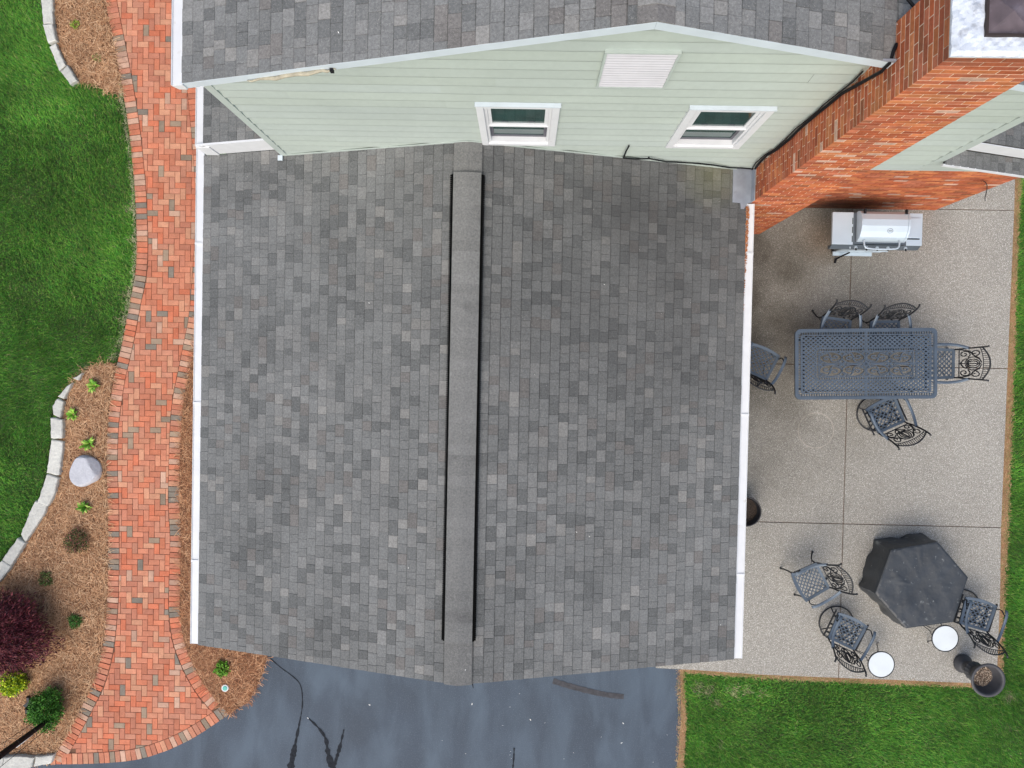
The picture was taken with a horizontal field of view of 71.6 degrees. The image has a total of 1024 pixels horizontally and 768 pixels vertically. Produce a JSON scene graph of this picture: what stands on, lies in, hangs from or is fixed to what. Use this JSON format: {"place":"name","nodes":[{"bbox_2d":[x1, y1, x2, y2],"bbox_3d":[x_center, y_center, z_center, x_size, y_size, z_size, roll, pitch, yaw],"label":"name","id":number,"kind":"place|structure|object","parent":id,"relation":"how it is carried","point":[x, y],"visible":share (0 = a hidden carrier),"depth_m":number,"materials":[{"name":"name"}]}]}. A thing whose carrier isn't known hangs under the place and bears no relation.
{"place":"outdoors","nodes":[
{"label":"outdoors","id":0,"kind":"place"},
{"bbox_2d":[0,0,127,767],"bbox_3d":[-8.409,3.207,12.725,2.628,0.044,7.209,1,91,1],"label":"mulch bed","id":1,"kind":"object","parent":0,"point":[101,495],"visible":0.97,"depth_m":12.70,"materials":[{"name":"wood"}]},
{"bbox_2d":[0,670,29,697],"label":"golden shrub","id":2,"kind":"object","parent":1,"relation":"on","point":[18,683],"visible":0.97,"depth_m":12.53,"materials":[{"name":"yellow plant"}]},
{"bbox_2d":[23,695,30,712],"bbox_3d":[-8.637,5.714,12.684,0.186,0.226,0.326,-4,91,1],"label":"stake light","id":3,"kind":"object","parent":1,"relation":"on","point":[28,697],"visible":0.45,"depth_m":12.62,"materials":[{"name":"metal"}]},
{"bbox_2d":[0,752,56,767],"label":"stone edging","id":4,"kind":"object","parent":1,"relation":"on","point":[17,760],"visible":0.94,"depth_m":12.67,"materials":[{"name":"stone"}]},
{"bbox_2d":[0,710,56,766],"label":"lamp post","id":5,"kind":"object","parent":1,"relation":"on","point":[22,740],"visible":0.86,"depth_m":11.73,"materials":[{"name":"metal"}]},
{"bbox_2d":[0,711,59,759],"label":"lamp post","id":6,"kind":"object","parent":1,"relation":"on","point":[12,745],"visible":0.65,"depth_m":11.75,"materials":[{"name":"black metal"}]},
{"bbox_2d":[0,587,65,680],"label":"burgundy maple","id":7,"kind":"object","parent":1,"relation":"on","point":[16,628],"visible":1,"depth_m":12.16,"materials":[{"name":"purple plant"}]},
{"bbox_2d":[0,373,83,581],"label":"stone edging","id":8,"kind":"object","parent":1,"relation":"on","point":[41,505],"visible":1,"depth_m":12.58,"materials":[{"name":"stone"}]},
{"bbox_2d":[23,685,65,734],"bbox_3d":[-8.229,5.755,12.457,0.625,0.633,0.894,1,91,1],"label":"green shrub","id":9,"kind":"object","parent":1,"relation":"on","point":[39,709],"visible":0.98,"depth_m":12.40,"materials":[{"name":"green plant"}]},
{"bbox_2d":[38,571,52,586],"bbox_3d":[-8.320,3.478,12.638,0.313,0.169,0.297,1,91,1],"label":"seedling shrub","id":10,"kind":"object","parent":1,"relation":"on","point":[42,583],"visible":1,"depth_m":12.62,"materials":[{"name":"green plant"}]},
{"bbox_2d":[66,407,77,420],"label":"hosta","id":11,"kind":"object","parent":1,"relation":"on","point":[69,414],"visible":1,"depth_m":12.55,"materials":[{"name":"green plant"}]},
{"bbox_2d":[62,527,88,553],"bbox_3d":[-7.733,2.775,12.569,0.485,0.263,0.508,1,91,1],"label":"shrub","id":12,"kind":"object","parent":1,"relation":"on","point":[71,545],"visible":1,"depth_m":12.56,"materials":[{"name":"green plant"}]},
{"bbox_2d":[67,614,83,628],"bbox_3d":[-7.787,4.235,12.649,0.311,0.161,0.300,1,91,1],"label":"seedling shrub","id":13,"kind":"object","parent":1,"relation":"on","point":[75,618],"visible":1,"depth_m":12.64,"materials":[{"name":"green plant"}]},
{"bbox_2d":[76,501,92,513],"bbox_3d":[-7.599,2.185,12.604,0.267,0.164,0.218,36,91,0],"label":"hosta","id":14,"kind":"object","parent":1,"relation":"on","point":[83,507],"visible":1,"depth_m":12.57,"materials":[{"name":"green plant"}]},
{"bbox_2d":[69,455,102,486],"bbox_3d":[-7.557,1.542,12.649,0.548,0.307,0.564,1,91,1],"label":"boulder","id":15,"kind":"object","parent":1,"relation":"on","point":[85,470],"visible":1,"depth_m":12.52,"materials":[{"name":"stone"}]},
{"bbox_2d":[79,437,93,450],"bbox_3d":[-7.509,1.069,12.584,0.315,0.160,0.213,-18,91,1],"label":"hosta","id":16,"kind":"object","parent":1,"relation":"on","point":[86,445],"visible":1,"depth_m":12.55,"materials":[{"name":"green plant"}]},
{"bbox_2d":[86,378,99,392],"bbox_3d":[-7.398,0.031,12.563,0.240,0.158,0.286,4,91,1],"label":"hosta","id":17,"kind":"object","parent":1,"relation":"on","point":[92,385],"visible":1,"depth_m":12.54,"materials":[{"name":"green plant"}]},
{"bbox_2d":[0,0,136,560],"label":"lawn","id":18,"kind":"structure","parent":0,"point":[13,271],"depth_m":12.62,"materials":[{"name":"plant"}]},
{"bbox_2d":[56,0,123,95],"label":"mulch bed","id":19,"kind":"object","parent":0,"point":[72,65],"visible":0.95,"depth_m":12.52,"materials":[{"name":"wood"}]},
{"bbox_2d":[41,0,80,87],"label":"stone edging","id":20,"kind":"object","parent":19,"relation":"on","point":[50,27],"visible":1,"depth_m":12.43,"materials":[{"name":"stone"}]},
{"bbox_2d":[69,19,79,28],"bbox_3d":[-7.668,-6.307,12.460,0.175,0.143,0.173,1,91,1],"label":"sprout","id":21,"kind":"object","parent":19,"relation":"on","point":[72,24],"visible":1,"depth_m":12.46,"materials":[{"name":"green plant"}]},
{"bbox_2d":[116,79,137,344],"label":"dead grass","id":22,"kind":"structure","parent":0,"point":[131,187],"depth_m":12.54,"materials":[{"name":"brown plant"}]},
{"bbox_2d":[51,0,226,764],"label":"brick path","id":23,"kind":"structure","parent":0,"point":[148,699],"depth_m":12.63,"materials":[{"name":"brick"}]},
{"bbox_2d":[170,315,273,718],"bbox_3d":[-4.882,2.000,12.646,2.069,0.045,7.826,1,91,1],"label":"mulch bed","id":24,"kind":"object","parent":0,"point":[184,635],"visible":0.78,"depth_m":12.68,"materials":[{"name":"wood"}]},
{"bbox_2d":[212,660,230,678],"bbox_3d":[-5.155,5.066,12.599,0.317,0.220,0.330,1,91,1],"label":"seedling shrub","id":25,"kind":"object","parent":24,"relation":"on","point":[219,665],"visible":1,"depth_m":12.59,"materials":[{"name":"green plant"}]},
{"bbox_2d":[221,685,228,691],"bbox_3d":[-5.115,5.423,12.688,0.124,0.095,0.124,1,91,1],"label":"drain cap","id":26,"kind":"object","parent":24,"relation":"on","point":[224,688],"visible":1,"depth_m":12.65,"materials":[{"name":"white paint"}]},
{"bbox_2d":[31,656,680,767],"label":"driveway","id":27,"kind":"structure","parent":0,"point":[576,720],"depth_m":12.64,"materials":[{"name":"grey asphalt"}]},
{"bbox_2d":[0,45,1005,561],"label":"ground","id":28,"kind":"structure","parent":0,"point":[134,277],"depth_m":12.70,"materials":[{"name":"brown soil"}]},
{"bbox_2d":[171,0,1023,685],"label":"house","id":29,"kind":"structure","parent":0,"point":[473,308],"depth_m":9.43,"materials":[{"name":"grey"}]},
{"bbox_2d":[474,102,560,145],"bbox_3d":[0.075,-3.094,8.429,0.947,1.365,0.118,1,91,1],"label":"window","id":30,"kind":"structure","parent":29,"relation":"in","point":[500,123],"depth_m":8.38,"materials":[{"name":"white paint"}]},
{"bbox_2d":[666,105,777,148],"bbox_3d":[2.419,-3.045,8.393,0.947,1.365,0.118,1,91,1],"label":"window","id":31,"kind":"structure","parent":29,"relation":"in","point":[703,126],"depth_m":8.34,"materials":[{"name":"white paint"}]},
{"bbox_2d":[744,205,749,292],"bbox_3d":[3.332,-1.796,10.101,0.078,0.016,1.493,1,91,1],"label":"gutter debris","id":32,"kind":"object","parent":29,"relation":"on","point":[747,225],"visible":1,"depth_m":10.09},
{"bbox_2d":[656,179,1014,682],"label":"patio","id":33,"kind":"structure","parent":0,"point":[831,481],"depth_m":12.39,"materials":[{"name":"exposed aggregate concrete"}]},
{"bbox_2d":[746,497,761,526],"bbox_3d":[4.004,2.175,12.283,0.516,0.335,0.516,1,91,1],"label":"plant pot","id":34,"kind":"object","parent":33,"relation":"on","point":[753,511],"visible":0.38,"depth_m":12.22,"materials":[{"name":"ceramic"}]},
{"bbox_2d":[750,341,786,393],"bbox_3d":[4.135,-0.285,11.906,0.685,0.992,0.768,24,91,0],"label":"patio chair","id":35,"kind":"object","parent":33,"relation":"on","point":[761,378],"visible":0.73,"depth_m":11.97,"materials":[{"name":"metal"}]},
{"bbox_2d":[780,551,857,607],"bbox_3d":[5.149,3.305,11.957,0.768,0.992,0.685,-28,91,1],"label":"patio chair","id":36,"kind":"object","parent":33,"relation":"on","point":[817,565],"visible":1,"depth_m":12.02,"materials":[{"name":"metal"}]},
{"bbox_2d":[807,299,871,350],"bbox_3d":[5.448,-0.972,11.873,0.685,0.992,0.768,8,91,1],"label":"patio chair","id":37,"kind":"object","parent":33,"relation":"on","point":[825,317],"visible":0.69,"depth_m":11.73,"materials":[{"name":"metal"}]},
{"bbox_2d":[819,606,875,676],"bbox_3d":[5.644,4.279,11.963,0.685,0.984,0.787,25,91,0],"label":"patio chair","id":38,"kind":"object","parent":33,"relation":"on","point":[836,625],"visible":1,"depth_m":12.03,"materials":[{"name":"metal"}]},
{"bbox_2d":[674,178,1023,767],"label":"dead grass","id":39,"kind":"structure","parent":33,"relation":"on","point":[819,679],"depth_m":12.41,"materials":[{"name":"plant"}]},
{"bbox_2d":[794,328,936,399],"bbox_3d":[5.808,-0.337,11.999,2.311,0.735,1.158,-1,91,1],"label":"dining table","id":40,"kind":"object","parent":33,"relation":"on","point":[866,362],"visible":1,"depth_m":11.64,"materials":[{"name":"metal"}]},
{"bbox_2d":[828,208,922,262],"bbox_3d":[5.903,-2.432,11.792,1.442,1.085,0.710,1,91,1],"label":"gas grill","id":41,"kind":"object","parent":33,"relation":"on","point":[861,233],"visible":1,"depth_m":11.44,"materials":[{"name":"silver metal"}]},
{"bbox_2d":[835,249,864,252],"bbox_3d":[5.735,-2.242,11.981,0.381,0.460,0.069,1,91,1],"label":"door","id":42,"kind":"structure","parent":41,"relation":"in","point":[840,250],"depth_m":12.03,"materials":[{"name":"silver metal"}]},
{"bbox_2d":[857,250,887,252],"bbox_3d":[6.122,-2.234,11.975,0.378,0.460,0.069,1,91,1],"label":"door","id":43,"kind":"structure","parent":41,"relation":"in","point":[868,251],"depth_m":11.98,"materials":[{"name":"silver metal"}]},
{"bbox_2d":[857,643,894,677],"bbox_3d":[6.198,4.710,12.199,0.496,0.515,0.469,16,91,1],"label":"side table","id":44,"kind":"object","parent":33,"relation":"on","point":[880,664],"visible":0.94,"depth_m":11.95,"materials":[{"name":"metal"}]},
{"bbox_2d":[857,303,920,350],"bbox_3d":[6.268,-0.925,11.861,0.685,0.992,0.768,-1,91,1],"label":"patio chair","id":45,"kind":"object","parent":33,"relation":"on","point":[872,324],"visible":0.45,"depth_m":11.70,"materials":[{"name":"metal"}]},
{"bbox_2d":[856,393,931,449],"bbox_3d":[6.337,0.602,11.884,0.685,0.984,0.787,-25,91,1],"label":"patio chair","id":46,"kind":"object","parent":33,"relation":"on","point":[871,412],"visible":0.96,"depth_m":11.95,"materials":[{"name":"metal"}]},
{"bbox_2d":[858,533,967,627],"bbox_3d":[6.849,3.362,12.161,1.592,0.532,1.529,1,91,1],"label":"covered fire table","id":47,"kind":"object","parent":33,"relation":"on","point":[913,580],"visible":1,"depth_m":11.91,"materials":[{"name":"fabric"}]},
{"bbox_2d":[924,625,958,651],"bbox_3d":[7.261,4.258,12.173,0.496,0.515,0.469,31,91,0],"label":"side table","id":48,"kind":"object","parent":33,"relation":"on","point":[944,638],"visible":0.91,"depth_m":11.92,"materials":[{"name":"metal"}]},
{"bbox_2d":[910,343,990,383],"bbox_3d":[7.292,-0.341,11.855,0.768,0.992,0.685,0,91,1],"label":"patio chair","id":49,"kind":"object","parent":33,"relation":"on","point":[952,367],"visible":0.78,"depth_m":11.71,"materials":[{"name":"metal"}]},
{"bbox_2d":[953,654,1005,696],"bbox_3d":[7.883,4.896,12.088,0.566,0.703,0.566,1,91,1],"label":"urn planter","id":50,"kind":"object","parent":33,"relation":"on","point":[987,679],"visible":1,"depth_m":11.89,"materials":[{"name":"stone"}]},
{"bbox_2d":[953,589,1008,657],"bbox_3d":[7.839,3.979,11.923,0.685,0.984,0.787,16,91,1],"label":"patio chair","id":51,"kind":"object","parent":33,"relation":"on","point":[968,603],"visible":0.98,"depth_m":11.99,"materials":[{"name":"metal"}]},
{"bbox_2d":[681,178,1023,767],"bbox_3d":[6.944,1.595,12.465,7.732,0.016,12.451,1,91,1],"label":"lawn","id":52,"kind":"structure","parent":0,"point":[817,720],"depth_m":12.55,"materials":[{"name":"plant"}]}
]}

